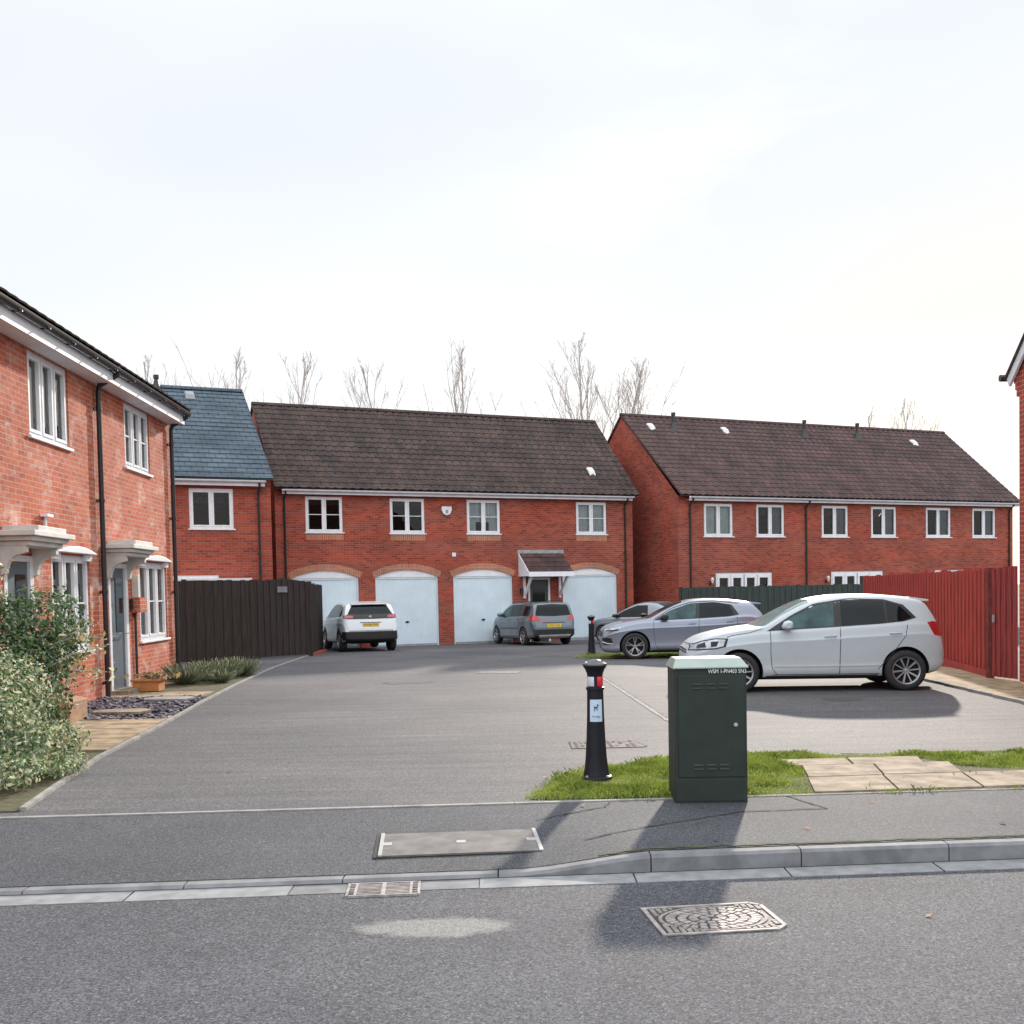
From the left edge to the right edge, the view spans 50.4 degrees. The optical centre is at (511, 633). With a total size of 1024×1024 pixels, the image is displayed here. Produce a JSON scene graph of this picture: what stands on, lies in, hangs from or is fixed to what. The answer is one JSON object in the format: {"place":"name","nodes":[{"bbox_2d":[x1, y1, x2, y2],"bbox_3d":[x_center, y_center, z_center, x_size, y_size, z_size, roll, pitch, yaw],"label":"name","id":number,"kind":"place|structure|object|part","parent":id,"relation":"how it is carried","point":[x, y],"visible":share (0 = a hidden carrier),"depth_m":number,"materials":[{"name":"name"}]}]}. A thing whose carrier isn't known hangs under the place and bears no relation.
{"place":"outdoors","nodes":[
{"label":"outdoors","id":0,"kind":"place"},
{"bbox_2d":[13,716,171,751],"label":"garden path","id":1,"kind":"structure","parent":0,"point":[105,735],"depth_m":13.06,"materials":[{"name":"beige stone"}]},
{"bbox_2d":[23,692,87,723],"bbox_3d":[-6.019,0.958,14.116,0.790,0.380,0.690,-1,2,-3],"label":"timber planter","id":2,"kind":"object","parent":1,"relation":"on","point":[79,712],"visible":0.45,"depth_m":14.07,"materials":[{"name":"brown wood"}]},
{"bbox_2d":[0,674,254,811],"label":"garden soil","id":3,"kind":"structure","parent":0,"point":[11,799],"depth_m":9.79,"materials":[{"name":"brown soil"}]},
{"bbox_2d":[0,647,91,790],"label":"variegated shrub","id":4,"kind":"object","parent":3,"relation":"on","point":[39,748],"visible":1,"depth_m":9.67,"materials":[{"name":"green plant"}]},
{"bbox_2d":[0,559,114,757],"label":"green shrub","id":5,"kind":"object","parent":3,"relation":"on","point":[40,642],"visible":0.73,"depth_m":11.19,"materials":[{"name":"green plant"}]},
{"bbox_2d":[82,694,207,719],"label":"slate chippings","id":6,"kind":"object","parent":3,"relation":"on","point":[163,709],"visible":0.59,"depth_m":15.78,"materials":[{"name":"grey stone"}]},
{"bbox_2d":[93,708,150,714],"bbox_3d":[-5.340,1.064,14.909,0.777,0.040,0.459,-1,2,0],"label":"stepping stone","id":7,"kind":"object","parent":6,"relation":"on","point":[137,711],"visible":0.98,"depth_m":14.77,"materials":[{"name":"beige stone"}]},
{"bbox_2d":[144,696,195,701],"bbox_3d":[-5.242,0.994,16.657,0.777,0.040,0.459,-1,2,0],"label":"stepping stone","id":8,"kind":"object","parent":6,"relation":"on","point":[173,698],"visible":0.98,"depth_m":16.51,"materials":[{"name":"stone"}]},
{"bbox_2d":[124,667,184,691],"bbox_3d":[-6.171,0.756,18.576,1.129,0.421,0.724,-1,2,0],"label":"plant pot","id":9,"kind":"object","parent":3,"relation":"on","point":[150,681],"visible":1,"depth_m":18.38,"materials":[{"name":"ceramic"}]},
{"bbox_2d":[103,691,213,698],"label":"paving path","id":10,"kind":"structure","parent":3,"relation":"on","point":[156,694],"depth_m":17.79,"materials":[{"name":"beige stone"}]},
{"bbox_2d":[160,660,210,683],"bbox_3d":[-6.029,0.707,20.152,0.961,0.431,0.958,-1,2,0],"label":"lavender plant","id":11,"kind":"object","parent":3,"relation":"on","point":[192,676],"visible":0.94,"depth_m":19.98,"materials":[{"name":"green plant"}]},
{"bbox_2d":[186,657,229,680],"bbox_3d":[-5.846,0.673,20.947,0.860,0.431,0.868,-1,2,0],"label":"lavender plant","id":12,"kind":"object","parent":3,"relation":"on","point":[214,666],"visible":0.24,"depth_m":20.84,"materials":[{"name":"green plant"}]},
{"bbox_2d":[202,667,236,682],"bbox_3d":[-5.457,0.768,20.329,0.720,0.274,0.702,-1,2,0],"label":"lavender plant","id":13,"kind":"object","parent":3,"relation":"on","point":[218,676],"visible":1,"depth_m":20.22,"materials":[{"name":"green plant"}]},
{"bbox_2d":[207,657,244,675],"bbox_3d":[-5.640,0.651,21.412,0.819,0.430,0.814,-1,2,0],"label":"lavender plant","id":14,"kind":"object","parent":3,"relation":"on","point":[232,666],"visible":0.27,"depth_m":21.36,"materials":[{"name":"green plant"}]},
{"bbox_2d":[223,656,263,675],"bbox_3d":[-5.412,0.630,21.927,0.869,0.424,0.853,-1,2,0],"label":"lavender plant","id":15,"kind":"object","parent":3,"relation":"on","point":[249,668],"visible":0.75,"depth_m":21.83,"materials":[{"name":"green plant"}]},
{"bbox_2d":[180,654,305,673],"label":"side path","id":16,"kind":"structure","parent":0,"point":[270,662],"depth_m":27.59,"materials":[{"name":"concrete"}]},
{"bbox_2d":[0,863,1023,1023],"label":"road","id":17,"kind":"structure","parent":0,"point":[865,949],"depth_m":5.06,"materials":[{"name":"grey asphalt"}]},
{"bbox_2d":[345,881,420,897],"bbox_3d":[-0.737,1.476,6.257,0.420,0.032,0.270,-1,2,-4],"label":"drain grate","id":18,"kind":"object","parent":17,"relation":"on","point":[386,889],"visible":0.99,"depth_m":6.23,"materials":[{"name":"metal"}]},
{"bbox_2d":[288,879,478,894],"bbox_3d":[-0.732,1.466,6.312,1.094,0.004,0.180,-1,2,-4],"label":"channel","id":19,"kind":"object","parent":17,"relation":"on","point":[342,888],"visible":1,"depth_m":6.31,"materials":[{"name":"concrete"}]},
{"bbox_2d":[0,837,1023,894],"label":"kerb","id":20,"kind":"structure","parent":17,"relation":"on","point":[818,855],"depth_m":6.54,"materials":[{"name":"concrete"}]},
{"bbox_2d":[0,859,1023,905],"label":"gutter channel","id":21,"kind":"object","parent":17,"relation":"on","point":[106,897],"visible":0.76,"depth_m":6.37,"materials":[{"name":"concrete"}]},
{"bbox_2d":[0,858,1023,895],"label":"gutter silt","id":22,"kind":"object","parent":21,"relation":"on","point":[500,877],"visible":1,"depth_m":6.44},
{"bbox_2d":[640,902,786,936],"bbox_3d":[1.033,1.465,5.592,0.650,0.019,0.470,-1,2,-7],"label":"manhole cover","id":23,"kind":"object","parent":17,"relation":"on","point":[699,919],"visible":1,"depth_m":5.57,"materials":[{"name":"metal"}]},
{"bbox_2d":[0,614,1023,816],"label":"car park","id":24,"kind":"structure","parent":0,"point":[333,727],"depth_m":12.57,"materials":[{"name":"grey asphalt"}]},
{"bbox_2d":[0,286,190,701],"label":"terraced house","id":25,"kind":"structure","parent":24,"relation":"on","point":[87,496],"depth_m":16.99,"materials":[{"name":"red brick"}]},
{"bbox_2d":[26,349,73,451],"bbox_3d":[-6.598,-3.276,15.410,0.185,1.200,1.570,-1,2,-2],"label":"window","id":26,"kind":"structure","parent":25,"relation":"in","point":[41,381],"depth_m":15.49,"materials":[{"name":"white plastic"}]},
{"bbox_2d":[51,546,96,654],"bbox_3d":[-6.532,-0.498,16.139,0.287,1.590,1.630,-1,2,-2],"label":"window","id":27,"kind":"structure","parent":25,"relation":"in","point":[65,569],"depth_m":16.30,"materials":[{"name":"white plastic"}]},
{"bbox_2d":[123,402,153,477],"bbox_3d":[-6.755,-3.450,19.464,0.203,1.160,1.550,-1,2,-2],"label":"window","id":28,"kind":"structure","parent":25,"relation":"in","point":[130,465],"depth_m":19.60,"materials":[{"name":"white plastic"}]},
{"bbox_2d":[138,556,172,643],"bbox_3d":[-6.647,-0.656,20.265,0.220,1.590,1.830,-1,2,-2],"label":"window","id":29,"kind":"structure","parent":25,"relation":"in","point":[156,635],"depth_m":20.45,"materials":[{"name":"white plastic"}]},
{"bbox_2d":[19,655,308,810],"bbox_3d":[-5.008,0.959,21.338,0.322,0.238,26.197,-1,2,-5],"label":"path edging","id":30,"kind":"object","parent":24,"relation":"on","point":[32,802],"visible":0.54,"depth_m":11.75,"materials":[{"name":"concrete"}]},
{"bbox_2d":[137,374,273,580],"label":"slate roofed house","id":31,"kind":"structure","parent":24,"relation":"on","point":[223,474],"depth_m":32.75,"materials":[{"name":"red brick"}]},
{"bbox_2d":[173,575,218,578],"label":"window","id":32,"kind":"structure","parent":31,"relation":"in","point":[179,576],"depth_m":32.13,"materials":[{"name":"white plastic"}]},
{"bbox_2d":[188,488,235,529],"bbox_3d":[-8.902,-3.692,32.262,1.380,1.230,0.135,-2,2,-24],"label":"window","id":33,"kind":"structure","parent":31,"relation":"in","point":[211,526],"depth_m":32.26,"materials":[{"name":"white plastic"}]},
{"bbox_2d":[173,579,260,661],"bbox_3d":[-8.383,-0.279,27.882,4.074,2.229,0.150,-3,3,-38],"label":"garden fence","id":34,"kind":"object","parent":24,"relation":"on","point":[218,618],"visible":0.48,"depth_m":28.35,"materials":[{"name":"brown wood"}]},
{"bbox_2d":[257,578,312,656],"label":"garden gate","id":35,"kind":"structure","parent":24,"relation":"on","point":[285,626],"depth_m":29.83,"materials":[{"name":"brown wood"}]},
{"bbox_2d":[306,583,323,654],"bbox_3d":[-5.912,-0.418,32.623,0.150,2.194,3.965,-1,2,-5],"label":"garden fence","id":36,"kind":"object","parent":24,"relation":"on","point":[317,617],"visible":0.54,"depth_m":32.73,"materials":[{"name":"brown wood"}]},
{"bbox_2d":[313,649,326,655],"bbox_3d":[-5.699,0.605,31.983,0.140,0.180,2.180,-1,2,0],"label":"brick edging","id":37,"kind":"object","parent":24,"relation":"on","point":[320,652],"visible":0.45,"depth_m":32.02,"materials":[{"name":"red brick"}]},
{"bbox_2d":[323,601,397,651],"bbox_3d":[-4.925,-0.278,34.850,1.780,1.554,3.844,-2,2,-20],"label":"parked car","id":38,"kind":"object","parent":24,"relation":"on","point":[373,623],"visible":1,"depth_m":33.23,"materials":[{"name":"white paint"}]},
{"bbox_2d":[360,655,392,657],"bbox_3d":[-3.621,0.615,29.058,0.933,0.001,1.397,-1,2,0],"label":"oil stain","id":39,"kind":"object","parent":24,"relation":"on","point":[375,656],"visible":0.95,"depth_m":29.20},
{"bbox_2d":[383,681,428,683],"bbox_3d":[-1.874,0.874,19.549,0.983,0.001,0.595,-1,2,0],"label":"manhole cover","id":40,"kind":"object","parent":24,"relation":"on","point":[413,682],"visible":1,"depth_m":19.53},
{"bbox_2d":[250,402,638,648],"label":"brick house","id":41,"kind":"structure","parent":24,"relation":"on","point":[438,528],"depth_m":38.84,"materials":[{"name":"brick"}]},
{"bbox_2d":[305,496,344,539],"bbox_3d":[-6.299,-3.870,36.449,1.360,1.440,0.203,-2,2,-24],"label":"window","id":42,"kind":"structure","parent":41,"relation":"in","point":[324,533],"depth_m":36.41,"materials":[{"name":"white plastic"}]},
{"bbox_2d":[291,571,359,648],"bbox_3d":[-6.256,-0.753,36.589,2.300,2.740,0.080,-2,2,-24],"label":"garage door","id":43,"kind":"structure","parent":41,"relation":"in","point":[337,587],"depth_m":36.68,"materials":[{"name":"white metal"}]},
{"bbox_2d":[375,570,438,646],"bbox_3d":[-3.638,-0.850,37.782,2.300,2.740,0.080,-2,2,-24],"label":"garage door","id":44,"kind":"structure","parent":41,"relation":"in","point":[412,595],"depth_m":37.86,"materials":[{"name":"white metal"}]},
{"bbox_2d":[389,498,426,540],"bbox_3d":[-3.620,-3.952,37.633,1.360,1.450,0.135,-2,2,-24],"label":"window","id":45,"kind":"structure","parent":41,"relation":"in","point":[395,535],"depth_m":37.63,"materials":[{"name":"white plastic"}]},
{"bbox_2d":[453,569,512,643],"bbox_3d":[-1.038,-0.946,38.967,2.300,2.740,0.080,-2,2,-24],"label":"garage door","id":46,"kind":"structure","parent":41,"relation":"in","point":[479,594],"depth_m":38.90,"materials":[{"name":"white metal"}]},
{"bbox_2d":[466,500,501,540],"bbox_3d":[-1.033,-4.049,38.850,1.380,1.450,0.203,-2,2,-24],"label":"window","id":47,"kind":"structure","parent":41,"relation":"in","point":[482,511],"depth_m":38.85,"materials":[{"name":"white plastic"}]},
{"bbox_2d":[563,568,616,639],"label":"garage door","id":48,"kind":"structure","parent":41,"relation":"in","point":[592,591],"depth_m":40.75,"materials":[{"name":"white metal"}]},
{"bbox_2d":[575,502,607,540],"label":"window","id":49,"kind":"structure","parent":41,"relation":"in","point":[590,516],"depth_m":40.66,"materials":[{"name":"white plastic"}]},
{"bbox_2d":[477,672,518,672],"bbox_3d":[-0.265,0.767,21.596,0.840,0.019,0.320,-1,2,14],"label":"drain channel","id":50,"kind":"object","parent":24,"relation":"on","point":[497,672],"visible":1,"depth_m":21.52,"materials":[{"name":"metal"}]},
{"bbox_2d":[493,600,574,644],"bbox_3d":[0.654,-0.409,37.390,1.954,1.488,3.827,-2,2,-23],"label":"parked car","id":51,"kind":"object","parent":24,"relation":"on","point":[524,622],"visible":1,"depth_m":35.88,"materials":[{"name":"grey paint"}]},
{"bbox_2d":[569,740,646,748],"bbox_3d":[0.982,1.148,11.287,0.780,0.030,0.565,-1,2,-2],"label":"manhole cover","id":52,"kind":"object","parent":24,"relation":"on","point":[609,744],"visible":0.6,"depth_m":11.21,"materials":[{"name":"metal"}]},
{"bbox_2d":[594,601,673,640],"bbox_3d":[4.444,-0.389,36.002,3.800,1.380,1.958,1,3,42],"label":"parked car","id":53,"kind":"object","parent":24,"relation":"on","point":[635,611],"visible":0.22,"depth_m":35.51,"materials":[{"name":"paint"}]},
{"bbox_2d":[603,677,667,720],"bbox_3d":[1.737,0.889,17.299,0.086,0.001,8.308,-1,2,-2],"label":"surface joint","id":54,"kind":"object","parent":24,"relation":"on","point":[646,706],"visible":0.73,"depth_m":15.32,"materials":[{"name":"concrete"}]},
{"bbox_2d":[599,598,762,658],"bbox_3d":[4.049,-0.149,25.949,3.926,1.380,1.962,-1,2,3],"label":"parked car","id":55,"kind":"object","parent":24,"relation":"on","point":[672,627],"visible":0.81,"depth_m":25.17,"materials":[{"name":"silver paint"}]},
{"bbox_2d":[679,584,862,614],"bbox_3d":[9.684,-0.771,39.366,8.467,2.013,0.150,-2,2,-24],"label":"garden fence","id":56,"kind":"object","parent":24,"relation":"on","point":[769,598],"visible":0.31,"depth_m":39.06,"materials":[{"name":"green wood"}]},
{"bbox_2d":[679,590,943,690],"bbox_3d":[4.653,0.088,17.225,3.931,1.505,1.974,-1,2,4],"label":"parked car","id":57,"kind":"object","parent":24,"relation":"on","point":[895,641],"visible":0.9,"depth_m":16.42,"materials":[{"name":"white paint"}]},
{"bbox_2d":[607,412,1018,604],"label":"terraced house","id":58,"kind":"structure","parent":24,"relation":"on","point":[717,502],"depth_m":43.71,"materials":[{"name":"red brick"}]},
{"bbox_2d":[703,503,734,536],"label":"window","id":59,"kind":"structure","parent":58,"relation":"in","point":[717,517],"depth_m":41.07,"materials":[{"name":"white plastic"}]},
{"bbox_2d":[716,572,771,586],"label":"patio door","id":60,"kind":"structure","parent":58,"relation":"in","point":[743,576],"depth_m":41.61,"materials":[{"name":"white plastic"}]},
{"bbox_2d":[756,504,785,537],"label":"window","id":61,"kind":"structure","parent":58,"relation":"in","point":[775,513],"depth_m":42.19,"materials":[{"name":"white plastic"}]},
{"bbox_2d":[821,506,849,537],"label":"window","id":62,"kind":"structure","parent":58,"relation":"in","point":[839,513],"depth_m":43.49,"materials":[{"name":"white plastic"}]},
{"bbox_2d":[831,571,882,584],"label":"patio door","id":63,"kind":"structure","parent":58,"relation":"in","point":[856,574],"depth_m":43.76,"materials":[{"name":"white plastic"}]},
{"bbox_2d":[870,507,897,537],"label":"window","id":64,"kind":"structure","parent":58,"relation":"in","point":[888,514],"depth_m":44.53,"materials":[{"name":"white plastic"}]},
{"bbox_2d":[925,508,952,537],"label":"window","id":65,"kind":"structure","parent":58,"relation":"in","point":[942,514],"depth_m":45.76,"materials":[{"name":"white plastic"}]},
{"bbox_2d":[972,508,996,537],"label":"window","id":66,"kind":"structure","parent":58,"relation":"in","point":[987,515],"depth_m":46.80,"materials":[{"name":"white plastic"}]},
{"bbox_2d":[824,698,857,700],"bbox_3d":[4.625,0.916,15.245,0.606,0.001,0.450,-1,2,0],"label":"oil stain","id":67,"kind":"object","parent":24,"relation":"on","point":[842,699],"visible":1,"depth_m":15.24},
{"bbox_2d":[924,678,1023,703],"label":"edging","id":68,"kind":"object","parent":24,"relation":"on","point":[994,695],"visible":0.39,"depth_m":15.77,"materials":[{"name":"concrete"}]},
{"bbox_2d":[998,333,1023,681],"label":"brick house","id":69,"kind":"structure","parent":24,"relation":"on","point":[1015,373],"depth_m":17.03,"materials":[{"name":"red brick"},{"name":"white plastic"},{"name":"roof tile"}]},
{"bbox_2d":[0,789,1023,886],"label":"footway","id":70,"kind":"structure","parent":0,"point":[111,849],"depth_m":7.30,"materials":[{"name":"concrete"}]},
{"bbox_2d":[373,828,543,858],"bbox_3d":[-0.356,1.375,7.137,1.075,0.036,0.580,-1,4,-4],"label":"access cover","id":71,"kind":"object","parent":70,"relation":"on","point":[453,843],"visible":0.99,"depth_m":7.09,"materials":[{"name":"concrete"}]},
{"bbox_2d":[0,787,1023,818],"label":"footway edging","id":72,"kind":"object","parent":70,"relation":"on","point":[335,808],"visible":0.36,"depth_m":8.17,"materials":[{"name":"concrete"}]},
{"bbox_2d":[537,801,609,819],"bbox_3d":[0.495,1.286,7.902,0.784,0.021,0.127,-3,3,-43],"label":"surface joint","id":73,"kind":"object","parent":70,"relation":"on","point":[577,811],"visible":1,"depth_m":7.87,"materials":[{"name":"black asphalt"}]},
{"bbox_2d":[585,795,825,839],"bbox_3d":[1.441,1.280,7.467,2.057,0.027,0.520,-3,3,-37],"label":"surface joint","id":74,"kind":"object","parent":70,"relation":"on","point":[715,815],"visible":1,"depth_m":7.62,"materials":[{"name":"black asphalt"}]},
{"bbox_2d":[666,655,747,802],"bbox_3d":[1.476,0.724,8.253,0.556,1.095,0.444,-1,2,1],"label":"utility cabinet","id":75,"kind":"object","parent":70,"relation":"on","point":[707,716],"visible":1,"depth_m":8.05,"materials":[{"name":"metal"}]},
{"bbox_3d":[1.476,0.681,8.044,0.487,0.757,0.029,-1,2,1],"label":"cabinet door","id":76,"kind":"part","parent":75,"relation":"part of","materials":[{"name":"metal"}]},
{"bbox_2d":[598,834,1023,855],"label":"moss line","id":77,"kind":"object","parent":70,"relation":"on","point":[808,842],"visible":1,"depth_m":6.71,"materials":[{"name":"green plant"}]},
{"bbox_2d":[0,0,1023,583],"label":"sky","id":78,"kind":"structure","parent":0,"point":[815,207],"materials":[{"name":"white"}]},
{"bbox_2d":[189,584,1018,880],"bbox_3d":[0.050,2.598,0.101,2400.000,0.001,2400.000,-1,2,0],"label":"ground","id":79,"kind":"structure","parent":0,"point":[1018,613],"depth_m":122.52,"materials":[{"name":"grey asphalt"}]},
{"bbox_2d":[118,355,185,385],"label":"bare tree","id":80,"kind":"object","parent":79,"relation":"on","point":[148,362],"visible":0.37,"depth_m":79.42,"materials":[{"name":"brown plant"}]},
{"bbox_2d":[170,336,250,403],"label":"bare tree","id":81,"kind":"object","parent":79,"relation":"on","point":[240,378],"visible":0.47,"depth_m":72.58,"materials":[{"name":"brown plant"}]},
{"bbox_2d":[255,351,322,403],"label":"bare tree","id":82,"kind":"object","parent":79,"relation":"on","point":[304,378],"visible":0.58,"depth_m":71.68,"materials":[{"name":"brown plant"}]},
{"bbox_2d":[339,357,407,408],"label":"bare tree","id":83,"kind":"object","parent":79,"relation":"on","point":[366,390],"visible":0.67,"depth_m":73.16,"materials":[{"name":"brown plant"}]},
{"bbox_2d":[416,338,502,412],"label":"bare tree","id":84,"kind":"object","parent":79,"relation":"on","point":[462,407],"visible":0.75,"depth_m":68.64,"materials":[{"name":"brown plant"}]},
{"bbox_2d":[520,366,603,425],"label":"bare tree","id":85,"kind":"object","parent":79,"relation":"on","point":[587,408],"visible":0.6,"depth_m":71.12,"materials":[{"name":"brown plant"}]},
{"bbox_2d":[543,332,634,438],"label":"bare tree","id":86,"kind":"object","parent":79,"relation":"on","point":[579,384],"visible":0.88,"depth_m":69.41,"materials":[{"name":"brown plant"}]},
{"bbox_2d":[578,358,648,434],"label":"bare tree","id":87,"kind":"object","parent":79,"relation":"on","point":[636,392],"visible":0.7,"depth_m":68.54,"materials":[{"name":"brown plant"}]},
{"bbox_2d":[607,357,685,428],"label":"bare tree","id":88,"kind":"object","parent":79,"relation":"on","point":[639,408],"visible":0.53,"depth_m":71.32,"materials":[{"name":"brown plant"}]},
{"bbox_2d":[863,404,900,428],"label":"bare tree","id":89,"kind":"object","parent":79,"relation":"on","point":[871,414],"visible":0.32,"depth_m":82.95,"materials":[{"name":"brown plant"}]},
{"bbox_2d":[894,396,943,430],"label":"bare tree","id":90,"kind":"object","parent":79,"relation":"on","point":[919,421],"visible":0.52,"depth_m":80.75,"materials":[{"name":"brown plant"}]},
{"bbox_2d":[572,652,678,658],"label":"grass","id":91,"kind":"structure","parent":0,"point":[618,655],"depth_m":26.65,"materials":[{"name":"green plant"}]},
{"bbox_2d":[587,615,596,653],"bbox_3d":[2.051,0.045,28.125,0.269,1.072,0.269,-1,2,0],"label":"bollard","id":92,"kind":"object","parent":91,"relation":"on","point":[591,644],"visible":0.95,"depth_m":28.05,"materials":[{"name":"metal"}]},
{"bbox_2d":[524,747,1023,800],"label":"grass","id":93,"kind":"structure","parent":0,"point":[761,762],"depth_m":9.28,"materials":[{"name":"green plant"}]},
{"bbox_2d":[581,659,612,781],"bbox_3d":[0.704,0.745,9.166,0.269,1.072,0.269,-1,2,0],"label":"bollard","id":94,"kind":"object","parent":93,"relation":"on","point":[596,769],"visible":0.98,"depth_m":9.10,"materials":[{"name":"metal"}]},
{"bbox_2d":[782,756,1023,792],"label":"verge paving","id":95,"kind":"structure","parent":0,"point":[857,774],"depth_m":8.95,"materials":[{"name":"beige stone"}]},
{"bbox_2d":[925,666,1023,699],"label":"side paving","id":96,"kind":"structure","parent":0,"point":[1008,687],"depth_m":17.22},
{"bbox_2d":[863,568,985,676],"bbox_3d":[8.925,-0.344,24.247,0.195,2.061,12.763,-1,2,9],"label":"garden fence","id":97,"kind":"object","parent":96,"relation":"on","point":[955,603],"visible":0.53,"depth_m":20.39,"materials":[{"name":"red wood"}]},
{"bbox_2d":[985,566,1017,678],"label":"garden gate","id":98,"kind":"structure","parent":97,"relation":"attached to","point":[1001,589],"depth_m":17.60,"materials":[{"name":"wood"}]}
]}

